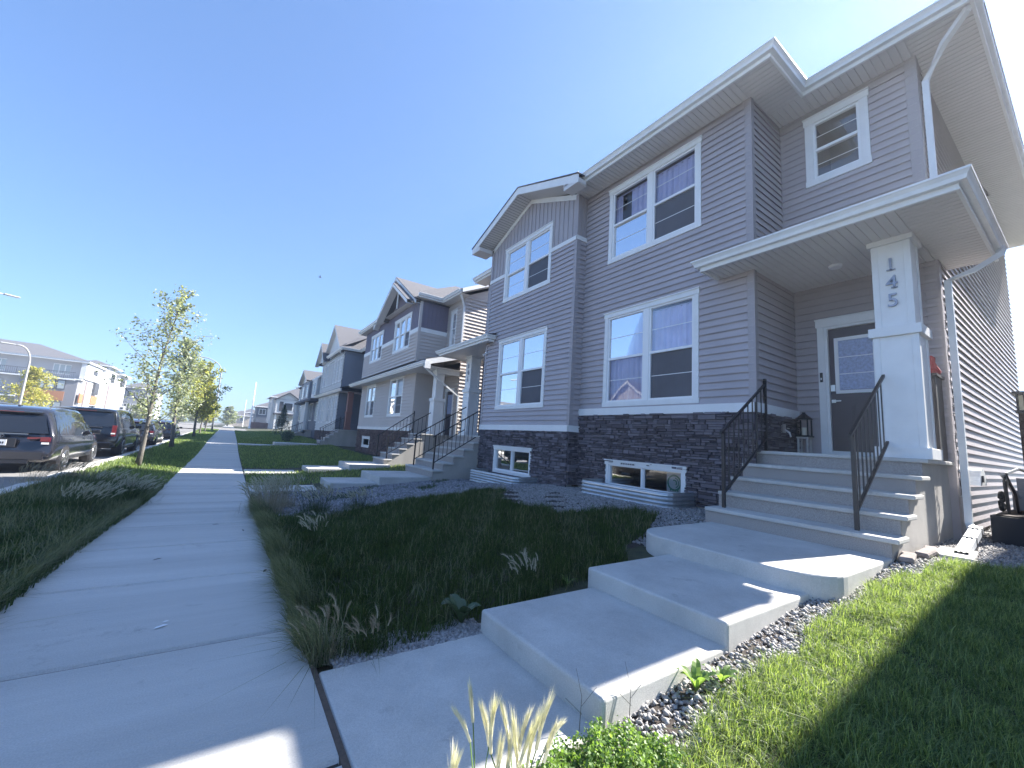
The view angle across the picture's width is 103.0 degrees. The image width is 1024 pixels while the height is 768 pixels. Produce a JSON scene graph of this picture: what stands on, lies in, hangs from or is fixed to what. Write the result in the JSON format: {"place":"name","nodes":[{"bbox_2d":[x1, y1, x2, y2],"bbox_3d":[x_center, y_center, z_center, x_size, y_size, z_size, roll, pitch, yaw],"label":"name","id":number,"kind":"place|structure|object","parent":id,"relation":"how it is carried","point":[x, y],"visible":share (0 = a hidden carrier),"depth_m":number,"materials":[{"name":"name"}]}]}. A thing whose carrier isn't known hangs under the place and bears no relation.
{"place":"outdoors","nodes":[
{"label":"outdoors","id":0,"kind":"place"},
{"bbox_2d":[0,428,196,488],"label":"road","id":1,"kind":"structure","parent":0,"point":[8,471],"depth_m":11.55,"materials":[{"name":"grey asphalt"}]},
{"bbox_2d":[0,402,100,470],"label":"parked minivan","id":2,"kind":"object","parent":1,"relation":"on","point":[52,435],"visible":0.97,"depth_m":10.79,"materials":[{"name":"grey paint"}]},
{"bbox_2d":[63,406,141,455],"bbox_3d":[-17.739,2.019,17.573,2.350,1.992,5.450,9,-10,-34],"label":"parked suv","id":3,"kind":"object","parent":1,"relation":"on","point":[120,432],"visible":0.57,"depth_m":15.98,"materials":[{"name":"black paint"}]},
{"bbox_2d":[134,419,165,444],"bbox_3d":[-22.840,2.926,25.087,2.170,1.620,4.700,9,-10,-34],"label":"parked car","id":4,"kind":"object","parent":1,"relation":"on","point":[155,436],"visible":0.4,"depth_m":23.86,"materials":[{"name":"grey paint"}]},
{"bbox_2d":[156,420,182,437],"bbox_3d":[-27.819,3.676,32.548,2.170,1.580,4.700,9,-10,-34],"label":"parked car","id":5,"kind":"object","parent":1,"relation":"on","point":[167,431],"visible":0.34,"depth_m":31.11,"materials":[{"name":"grey paint"}]},
{"bbox_2d":[0,430,341,767],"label":"sidewalk","id":6,"kind":"structure","parent":0,"point":[154,710],"depth_m":2.62,"materials":[{"name":"concrete"}]},
{"bbox_2d":[178,425,245,430],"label":"cross road","id":7,"kind":"structure","parent":0,"point":[213,428],"depth_m":62.07,"materials":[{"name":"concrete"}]},
{"bbox_2d":[243,469,294,474],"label":"path","id":8,"kind":"structure","parent":0,"point":[259,470],"depth_m":15.76,"materials":[{"name":"concrete"}]},
{"bbox_2d":[248,485,315,493],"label":"path","id":9,"kind":"structure","parent":0,"point":[305,486],"depth_m":11.78,"materials":[{"name":"concrete"}]},
{"bbox_2d":[235,430,405,484],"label":"front lawn","id":10,"kind":"structure","parent":0,"point":[257,437],"depth_m":22.78,"materials":[{"name":"green plant"}]},
{"bbox_2d":[329,618,481,668],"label":"gravel","id":11,"kind":"structure","parent":0,"point":[470,627],"depth_m":3.00,"materials":[{"name":"grey gravel"}]},
{"bbox_2d":[267,593,388,681],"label":"foxtail grass","id":12,"kind":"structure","parent":11,"relation":"on","point":[326,613],"depth_m":2.75,"materials":[{"name":"plant"}]},
{"bbox_2d":[336,604,404,672],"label":"foxtail grass","id":13,"kind":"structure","parent":11,"relation":"on","point":[373,623],"depth_m":2.80,"materials":[{"name":"green plant"}]},
{"bbox_2d":[441,594,480,622],"bbox_3d":[-0.424,1.871,3.361,0.328,0.210,0.323,3,-8,7],"label":"broadleaf weed","id":14,"kind":"object","parent":11,"relation":"on","point":[456,603],"visible":1,"depth_m":3.36,"materials":[{"name":"green plant"}]},
{"bbox_2d":[261,478,553,515],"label":"gravel","id":15,"kind":"structure","parent":0,"point":[410,489],"depth_m":10.60,"materials":[{"name":"grey gravel"}]},
{"bbox_2d":[292,481,342,515],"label":"foxtail grass","id":16,"kind":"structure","parent":15,"relation":"on","point":[315,509],"depth_m":7.92,"materials":[{"name":"plant"}]},
{"bbox_2d":[283,478,465,501],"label":"gravel weeds","id":17,"kind":"object","parent":15,"relation":"on","point":[419,486],"visible":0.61,"depth_m":11.33,"materials":[{"name":"green plant"}]},
{"bbox_2d":[319,633,592,767],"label":"path","id":18,"kind":"structure","parent":0,"point":[397,713],"depth_m":2.30,"materials":[{"name":"concrete"}]},
{"bbox_2d":[0,419,1001,767],"bbox_3d":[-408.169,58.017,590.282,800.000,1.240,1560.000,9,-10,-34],"label":"ground","id":19,"kind":"structure","parent":0,"point":[636,553],"depth_m":4.88,"materials":[{"name":"green plant"}]},
{"bbox_2d":[0,342,30,404],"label":"street lamp","id":20,"kind":"object","parent":19,"relation":"on","point":[24,384],"visible":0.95,"depth_m":30.32,"materials":[{"name":"grey metal"}]},
{"bbox_2d":[0,365,62,406],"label":"street tree","id":21,"kind":"object","parent":19,"relation":"on","point":[35,373],"visible":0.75,"depth_m":31.84,"materials":[{"name":"yellow plant"}]},
{"bbox_2d":[3,461,69,483],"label":"foxtail grass","id":22,"kind":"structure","parent":19,"relation":"on","point":[45,470],"depth_m":8.70,"materials":[{"name":"beige plant"}]},
{"bbox_2d":[0,339,131,408],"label":"apartment building","id":23,"kind":"structure","parent":19,"relation":"on","point":[83,385],"depth_m":62.34,"materials":[{"name":"grey paint"}]},
{"bbox_2d":[52,363,71,374],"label":"window","id":24,"kind":"structure","parent":23,"relation":"in","point":[58,367],"depth_m":62.30,"materials":[{"name":"grey glass"}]},
{"bbox_2d":[48,459,97,477],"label":"foxtail grass","id":25,"kind":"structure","parent":19,"relation":"on","point":[69,464],"depth_m":9.78,"materials":[{"name":"beige plant"}]},
{"bbox_2d":[0,475,162,612],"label":"boulevard grass","id":26,"kind":"structure","parent":19,"relation":"on","point":[37,504],"depth_m":5.57,"materials":[{"name":"green plant"}]},
{"bbox_2d":[36,480,128,514],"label":"foxtail grass","id":27,"kind":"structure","parent":19,"relation":"on","point":[90,488],"depth_m":6.68,"materials":[{"name":"green plant"}]},
{"bbox_2d":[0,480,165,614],"bbox_3d":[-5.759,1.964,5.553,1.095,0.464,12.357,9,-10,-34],"label":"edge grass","id":28,"kind":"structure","parent":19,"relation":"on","point":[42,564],"depth_m":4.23,"materials":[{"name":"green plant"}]},
{"bbox_2d":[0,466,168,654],"bbox_3d":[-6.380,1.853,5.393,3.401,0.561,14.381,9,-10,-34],"label":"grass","id":29,"kind":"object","parent":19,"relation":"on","point":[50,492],"visible":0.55,"depth_m":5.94,"materials":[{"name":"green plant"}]},
{"bbox_2d":[0,432,189,493],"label":"kerb","id":30,"kind":"structure","parent":19,"relation":"on","point":[88,465],"depth_m":11.35,"materials":[{"name":"concrete"}]},
{"bbox_2d":[65,466,132,492],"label":"foxtail grass","id":31,"kind":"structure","parent":19,"relation":"on","point":[100,475],"depth_m":8.86,"materials":[{"name":"green plant"}]},
{"bbox_2d":[106,472,167,503],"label":"foxtail grass","id":32,"kind":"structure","parent":19,"relation":"on","point":[141,484],"depth_m":8.02,"materials":[{"name":"plant"}]},
{"bbox_2d":[128,399,153,418],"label":"broad tree","id":33,"kind":"object","parent":19,"relation":"on","point":[137,414],"visible":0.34,"depth_m":72.23,"materials":[{"name":"green plant"}]},
{"bbox_2d":[122,383,162,418],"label":"apartment building","id":34,"kind":"structure","parent":19,"relation":"on","point":[128,399],"depth_m":92.12,"materials":[{"name":"grey"}]},
{"bbox_2d":[73,428,218,485],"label":"boulevard grass","id":35,"kind":"structure","parent":19,"relation":"on","point":[189,447],"depth_m":16.22,"materials":[{"name":"green plant"}]},
{"bbox_2d":[87,284,218,465],"bbox_3d":[-12.288,-0.439,13.817,3.488,6.395,3.229,3,-8,6],"label":"street tree","id":36,"kind":"object","parent":19,"relation":"on","point":[179,307],"visible":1,"depth_m":14.13,"materials":[{"name":"green plant"}]},
{"bbox_2d":[162,401,190,423],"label":"broad tree","id":37,"kind":"object","parent":19,"relation":"on","point":[182,418],"visible":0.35,"depth_m":86.57,"materials":[{"name":"green plant"}]},
{"bbox_2d":[144,336,212,446],"bbox_3d":[-18.363,0.407,22.945,2.897,6.248,3.412,0,-9,25],"label":"street tree","id":38,"kind":"object","parent":19,"relation":"on","point":[179,398],"visible":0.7,"depth_m":22.87,"materials":[{"name":"green plant"}]},
{"bbox_2d":[167,361,232,435],"bbox_3d":[-26.088,1.200,34.129,4.285,6.652,4.283,1,-8,18],"label":"street tree","id":39,"kind":"object","parent":19,"relation":"on","point":[205,407],"visible":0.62,"depth_m":34.23,"materials":[{"name":"green plant"}]},
{"bbox_2d":[215,405,241,425],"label":"broad tree","id":40,"kind":"object","parent":19,"relation":"on","point":[229,414],"visible":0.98,"depth_m":104.48,"materials":[{"name":"green plant"}]},
{"bbox_2d":[229,411,252,426],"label":"house","id":41,"kind":"structure","parent":19,"relation":"on","point":[240,421],"depth_m":124.94,"materials":[{"name":"beige"}]},
{"bbox_2d":[250,422,269,428],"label":"wooden fence","id":42,"kind":"object","parent":19,"relation":"on","point":[254,425],"visible":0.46,"depth_m":79.18,"materials":[{"name":"grey wood"}]},
{"bbox_2d":[253,402,268,427],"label":"house","id":43,"kind":"structure","parent":19,"relation":"on","point":[260,414],"depth_m":93.76,"materials":[{"name":"white"}]},
{"bbox_2d":[224,473,312,519],"bbox_3d":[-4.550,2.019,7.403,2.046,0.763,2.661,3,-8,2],"label":"foxtail grass","id":44,"kind":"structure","parent":19,"relation":"on","point":[274,489],"depth_m":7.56,"materials":[{"name":"plant"}]},
{"bbox_2d":[270,404,290,434],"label":"spruce tree","id":45,"kind":"object","parent":19,"relation":"on","point":[283,413],"visible":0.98,"depth_m":46.65,"materials":[{"name":"green plant"}]},
{"bbox_2d":[266,387,299,429],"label":"house","id":46,"kind":"structure","parent":19,"relation":"on","point":[290,398],"depth_m":78.08,"materials":[{"name":"white"}]},
{"bbox_2d":[202,494,367,713],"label":"edge grass","id":47,"kind":"structure","parent":19,"relation":"on","point":[274,548],"depth_m":3.45,"materials":[{"name":"green plant"}]},
{"bbox_2d":[281,431,294,441],"bbox_3d":[-19.385,4.512,35.179,1.066,0.996,1.103,4,-8,1],"label":"shrub","id":48,"kind":"object","parent":19,"relation":"on","point":[288,435],"visible":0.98,"depth_m":35.07,"materials":[{"name":"green plant"}]},
{"bbox_2d":[255,510,335,554],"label":"foxtail grass","id":49,"kind":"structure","parent":19,"relation":"on","point":[314,535],"depth_m":5.33,"materials":[{"name":"green plant"}]},
{"bbox_2d":[272,442,318,445],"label":"path slab","id":50,"kind":"structure","parent":19,"relation":"on","point":[287,443],"depth_m":31.04,"materials":[{"name":"concrete"}]},
{"bbox_2d":[289,370,322,437],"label":"duplex house","id":51,"kind":"structure","parent":19,"relation":"on","point":[304,413],"depth_m":50.00,"materials":[{"name":"blue"}]},
{"bbox_2d":[302,465,346,472],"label":"path slab","id":52,"kind":"structure","parent":19,"relation":"on","point":[312,468],"depth_m":16.48,"materials":[{"name":"concrete"}]},
{"bbox_2d":[310,666,350,767],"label":"path joint","id":53,"kind":"object","parent":19,"relation":"on","point":[343,758],"visible":0.67,"depth_m":2.11,"materials":[{"name":"black"}]},
{"bbox_2d":[314,325,366,446],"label":"duplex house","id":54,"kind":"structure","parent":19,"relation":"on","point":[340,359],"depth_m":35.50,"materials":[{"name":"white plastic"}]},
{"bbox_2d":[320,477,376,488],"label":"path slab","id":55,"kind":"structure","parent":19,"relation":"on","point":[340,482],"depth_m":12.40,"materials":[{"name":"concrete"}]},
{"bbox_2d":[338,461,389,469],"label":"path slab","id":56,"kind":"structure","parent":19,"relation":"on","point":[354,465],"depth_m":17.21,"materials":[{"name":"concrete"}]},
{"bbox_2d":[361,470,431,484],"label":"path slab","id":57,"kind":"structure","parent":19,"relation":"on","point":[386,477],"depth_m":13.10,"materials":[{"name":"concrete"}]},
{"bbox_2d":[349,277,488,465],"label":"duplex house","id":58,"kind":"structure","parent":19,"relation":"on","point":[411,384],"depth_m":21.41,"materials":[{"name":"white plastic"}]},
{"bbox_2d":[364,384,376,417],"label":"window","id":59,"kind":"structure","parent":58,"relation":"in","point":[369,406],"depth_m":27.43,"materials":[{"name":"white glass"}]},
{"bbox_2d":[369,330,383,363],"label":"window","id":60,"kind":"structure","parent":58,"relation":"in","point":[377,340],"depth_m":27.05,"materials":[{"name":"white glass"}]},
{"bbox_2d":[386,376,403,416],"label":"window","id":61,"kind":"structure","parent":58,"relation":"in","point":[395,397],"depth_m":23.30,"materials":[{"name":"glass"}]},
{"bbox_2d":[392,312,412,354],"bbox_3d":[-6.197,-2.811,22.986,0.115,1.985,2.780,9,-10,-34],"label":"window","id":62,"kind":"structure","parent":58,"relation":"in","point":[401,340],"depth_m":23.04,"materials":[{"name":"white glass"}]},
{"bbox_2d":[444,392,452,434],"bbox_3d":[-3.245,1.509,21.086,0.050,2.260,0.760,9,-10,-34],"label":"door","id":63,"kind":"structure","parent":58,"relation":"in","point":[449,396],"depth_m":21.14,"materials":[{"name":"grey glass"}]},
{"bbox_2d":[448,308,457,346],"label":"window","id":64,"kind":"structure","parent":58,"relation":"in","point":[453,326],"depth_m":21.31,"materials":[{"name":"white plastic"}]},
{"bbox_2d":[447,737,465,767],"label":"foxtail grass","id":65,"kind":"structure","parent":19,"relation":"on","point":[454,762],"depth_m":1.56,"materials":[{"name":"beige plant"}]},
{"bbox_2d":[259,484,659,674],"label":"lawn grass","id":66,"kind":"structure","parent":19,"relation":"on","point":[381,543],"depth_m":4.94,"materials":[{"name":"green plant"}]},
{"bbox_2d":[451,676,488,767],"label":"foxtail grass","id":67,"kind":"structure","parent":19,"relation":"on","point":[482,713],"depth_m":1.82,"materials":[{"name":"beige plant"}]},
{"bbox_2d":[485,687,565,767],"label":"foxtail grass","id":68,"kind":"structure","parent":19,"relation":"on","point":[517,738],"depth_m":1.77,"materials":[{"name":"beige plant"}]},
{"bbox_2d":[495,548,566,592],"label":"foxtail grass","id":69,"kind":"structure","parent":19,"relation":"on","point":[529,579],"depth_m":3.98,"materials":[{"name":"green plant"}]},
{"bbox_2d":[450,484,704,547],"bbox_3d":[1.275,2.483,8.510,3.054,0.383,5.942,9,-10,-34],"label":"gravel","id":70,"kind":"structure","parent":19,"relation":"on","point":[572,492],"depth_m":7.88,"materials":[{"name":"grey gravel"}]},
{"bbox_2d":[480,587,725,731],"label":"path slab","id":71,"kind":"structure","parent":19,"relation":"on","point":[597,638],"depth_m":2.79,"materials":[{"name":"concrete"}]},
{"bbox_2d":[520,715,701,767],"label":"chickweed","id":72,"kind":"object","parent":19,"relation":"on","point":[606,736],"visible":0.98,"depth_m":1.96,"materials":[{"name":"green plant"}]},
{"bbox_2d":[588,554,808,653],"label":"path slab","id":73,"kind":"structure","parent":19,"relation":"on","point":[729,611],"depth_m":3.50,"materials":[{"name":"concrete"}]},
{"bbox_2d":[405,0,1023,561],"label":"duplex house","id":74,"kind":"structure","parent":19,"relation":"on","point":[709,292],"depth_m":7.97,"materials":[{"name":"white plastic"}]},
{"bbox_2d":[469,468,537,483],"bbox_3d":[-0.368,2.831,12.185,0.792,0.370,2.674,9,-10,-34],"label":"window well","id":75,"kind":"object","parent":74,"relation":"attached to","point":[480,475],"depth_m":11.72,"materials":[{"name":"metal"}]},
{"bbox_2d":[492,445,531,476],"bbox_3d":[-0.023,2.352,12.525,0.115,0.855,2.080,9,-10,-34],"label":"window","id":76,"kind":"structure","parent":74,"relation":"in","point":[509,460],"depth_m":12.50,"materials":[{"name":"white plastic"}]},
{"bbox_2d":[494,326,547,409],"bbox_3d":[0.242,-0.411,12.792,0.115,2.385,2.620,9,-10,-34],"label":"window","id":77,"kind":"structure","parent":74,"relation":"in","point":[521,357],"depth_m":12.69,"materials":[{"name":"glass"}]},
{"bbox_2d":[503,221,553,303],"bbox_3d":[0.483,-3.861,13.260,0.115,1.965,2.590,9,-10,-34],"label":"window","id":78,"kind":"structure","parent":74,"relation":"in","point":[528,262],"depth_m":13.16,"materials":[{"name":"glass"}]},
{"bbox_2d":[581,479,695,507],"bbox_3d":[2.514,2.325,8.598,0.872,0.380,2.404,9,-10,-34],"label":"window well","id":79,"kind":"object","parent":74,"relation":"attached to","point":[596,487],"depth_m":7.93,"materials":[{"name":"metal"}]},
{"bbox_2d":[604,459,686,492],"bbox_3d":[3.210,2.118,9.191,0.965,0.665,2.170,9,-10,-34],"label":"window","id":80,"kind":"structure","parent":74,"relation":"in","point":[653,477],"depth_m":9.65,"materials":[{"name":"white plastic"}]},
{"bbox_2d":[602,286,699,406],"bbox_3d":[3.420,-0.653,9.542,0.965,2.405,2.610,9,-10,-34],"label":"window","id":81,"kind":"structure","parent":74,"relation":"in","point":[651,348],"depth_m":9.19,"materials":[{"name":"glass"}]},
{"bbox_2d":[607,135,702,264],"bbox_3d":[3.675,-4.193,10.010,0.965,2.085,2.630,9,-10,-34],"label":"window","id":82,"kind":"structure","parent":74,"relation":"in","point":[661,203],"depth_m":9.66,"materials":[{"name":"glass"}]},
{"bbox_2d":[796,437,812,452],"bbox_3d":[5.581,1.174,7.769,0.200,0.319,0.200,9,-10,-34],"label":"wooden stand","id":83,"kind":"object","parent":74,"relation":"on","point":[801,439],"visible":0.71,"depth_m":7.75,"materials":[{"name":"white wood"}]},
{"bbox_2d":[795,412,813,437],"bbox_3d":[5.607,0.783,7.824,0.280,0.470,0.280,9,-10,-34],"label":"candle lantern","id":84,"kind":"object","parent":83,"relation":"on","point":[804,432],"visible":0.98,"depth_m":7.78,"materials":[{"name":"black paint"}]},
{"bbox_2d":[802,86,871,188],"bbox_3d":[6.592,-4.628,8.087,0.965,1.505,1.060,9,-10,-34],"label":"window","id":85,"kind":"structure","parent":74,"relation":"in","point":[837,137],"depth_m":8.10,"materials":[{"name":"glass"}]},
{"bbox_2d":[828,323,878,452],"bbox_3d":[6.310,0.067,7.446,0.115,2.330,0.810,9,-10,-34],"label":"door","id":86,"kind":"structure","parent":74,"relation":"in","point":[851,354],"depth_m":7.53,"materials":[{"name":"grey glass"}]},
{"bbox_2d":[931,373,947,459],"bbox_3d":[6.485,0.525,6.486,0.510,1.300,0.550,9,-10,-34],"label":"storage cabinet","id":87,"kind":"object","parent":74,"relation":"on","point":[939,414],"visible":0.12,"depth_m":6.24,"materials":[{"name":"grey"}]},
{"bbox_2d":[929,356,940,373],"bbox_3d":[6.605,-0.291,6.422,0.220,0.310,0.209,9,-10,-34],"label":"cloth bundle","id":88,"kind":"object","parent":87,"relation":"on","point":[934,367],"visible":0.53,"depth_m":6.35,"materials":[{"name":"red fabric"}]},
{"bbox_2d":[943,299,962,497],"bbox_3d":[6.882,0.158,6.357,0.052,3.140,0.048,9,-10,-34],"label":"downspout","id":89,"kind":"object","parent":74,"relation":"hanging from","point":[946,327],"visible":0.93,"depth_m":6.36,"materials":[{"name":"white metal"}]},
{"bbox_2d":[954,525,983,554],"bbox_3d":[6.027,2.067,5.363,1.505,0.290,0.133,10,-10,-36],"label":"downspout extension","id":90,"kind":"object","parent":74,"relation":"attached to","point":[970,539],"visible":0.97,"depth_m":5.31,"materials":[{"name":"white metal"}]},
{"bbox_2d":[969,468,986,485],"bbox_3d":[7.295,1.460,6.425,0.520,0.260,0.220,9,-10,-34],"label":"outlet box","id":91,"kind":"object","parent":74,"relation":"attached to","point":[977,476],"visible":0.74,"depth_m":6.29,"materials":[{"name":"white plastic"}]},
{"bbox_2d":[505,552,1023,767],"bbox_3d":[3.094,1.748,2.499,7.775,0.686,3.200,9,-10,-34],"label":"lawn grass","id":92,"kind":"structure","parent":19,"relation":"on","point":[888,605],"depth_m":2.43,"materials":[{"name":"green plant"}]},
{"bbox_2d":[646,522,893,600],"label":"path slab","id":93,"kind":"structure","parent":19,"relation":"on","point":[815,571],"depth_m":4.34,"materials":[{"name":"concrete"}]},
{"bbox_2d":[585,529,1023,767],"bbox_3d":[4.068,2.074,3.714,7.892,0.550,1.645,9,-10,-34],"label":"gravel","id":94,"kind":"structure","parent":19,"relation":"on","point":[1014,556],"depth_m":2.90,"materials":[{"name":"grey gravel"}]},
{"bbox_2d":[676,658,719,691],"bbox_3d":[1.139,1.809,2.493,0.219,0.137,0.227,9,-10,-34],"label":"broadleaf weed","id":95,"kind":"object","parent":94,"relation":"on","point":[697,676],"visible":1,"depth_m":2.52,"materials":[{"name":"green plant"}]},
{"bbox_2d":[701,664,738,682],"bbox_3d":[1.323,1.829,2.541,0.209,0.094,0.198,6,-8,-16],"label":"broadleaf weed","id":96,"kind":"object","parent":94,"relation":"on","point":[725,672],"visible":0.93,"depth_m":2.58,"materials":[{"name":"green plant"}]},
{"bbox_2d":[898,551,916,563],"bbox_3d":[4.413,1.933,4.547,0.306,0.087,0.128,11,-11,-41],"label":"paver","id":97,"kind":"object","parent":94,"relation":"on","point":[907,557],"visible":1,"depth_m":4.49,"materials":[{"name":"white concrete"}]},
{"bbox_2d":[914,548,936,558],"bbox_3d":[4.838,1.980,4.765,0.307,0.087,0.129,8,-9,-29],"label":"paver","id":98,"kind":"object","parent":94,"relation":"on","point":[926,553],"visible":0.84,"depth_m":4.71,"materials":[{"name":"white concrete"}]},
{"bbox_2d":[938,546,978,561],"bbox_3d":[5.432,2.077,4.981,0.777,0.035,0.323,10,-10,-38],"label":"paver","id":99,"kind":"object","parent":94,"relation":"on","point":[943,550],"visible":0.64,"depth_m":4.89,"materials":[{"name":"concrete"}]},
{"bbox_2d":[990,509,1023,546],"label":"planter box","id":100,"kind":"object","parent":94,"relation":"on","point":[1007,529],"visible":0.8,"depth_m":5.95,"materials":[{"name":"grey plastic"}]},
{"bbox_2d":[997,468,1023,514],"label":"garden cart","id":101,"kind":"object","parent":100,"relation":"on","point":[1017,498],"visible":0.99,"depth_m":6.35,"materials":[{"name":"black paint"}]},
{"bbox_2d":[980,527,1023,547],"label":"gravel","id":102,"kind":"structure","parent":19,"relation":"on","point":[988,532],"depth_m":6.45,"materials":[{"name":"grey gravel"}]},
{"bbox_2d":[1011,391,1023,462],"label":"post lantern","id":103,"kind":"object","parent":102,"relation":"on","point":[1019,397],"visible":1,"depth_m":7.61,"materials":[{"name":"brown wood"}]},
{"bbox_2d":[495,725,526,767],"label":"foxtail grass","id":104,"kind":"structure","parent":0,"point":[500,746],"depth_m":1.70,"materials":[{"name":"beige plant"}]},
{"bbox_2d":[0,0,1023,422],"label":"sky","id":105,"kind":"structure","parent":0,"point":[241,154],"materials":[{"name":"blue"}]},
{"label":"soil","id":106,"kind":"structure","parent":0,"visible":0},
{"bbox_2d":[338,486,375,509],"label":"foxtail grass","id":107,"kind":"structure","parent":106,"relation":"on","point":[362,502],"depth_m":8.38,"materials":[{"name":"plant"}]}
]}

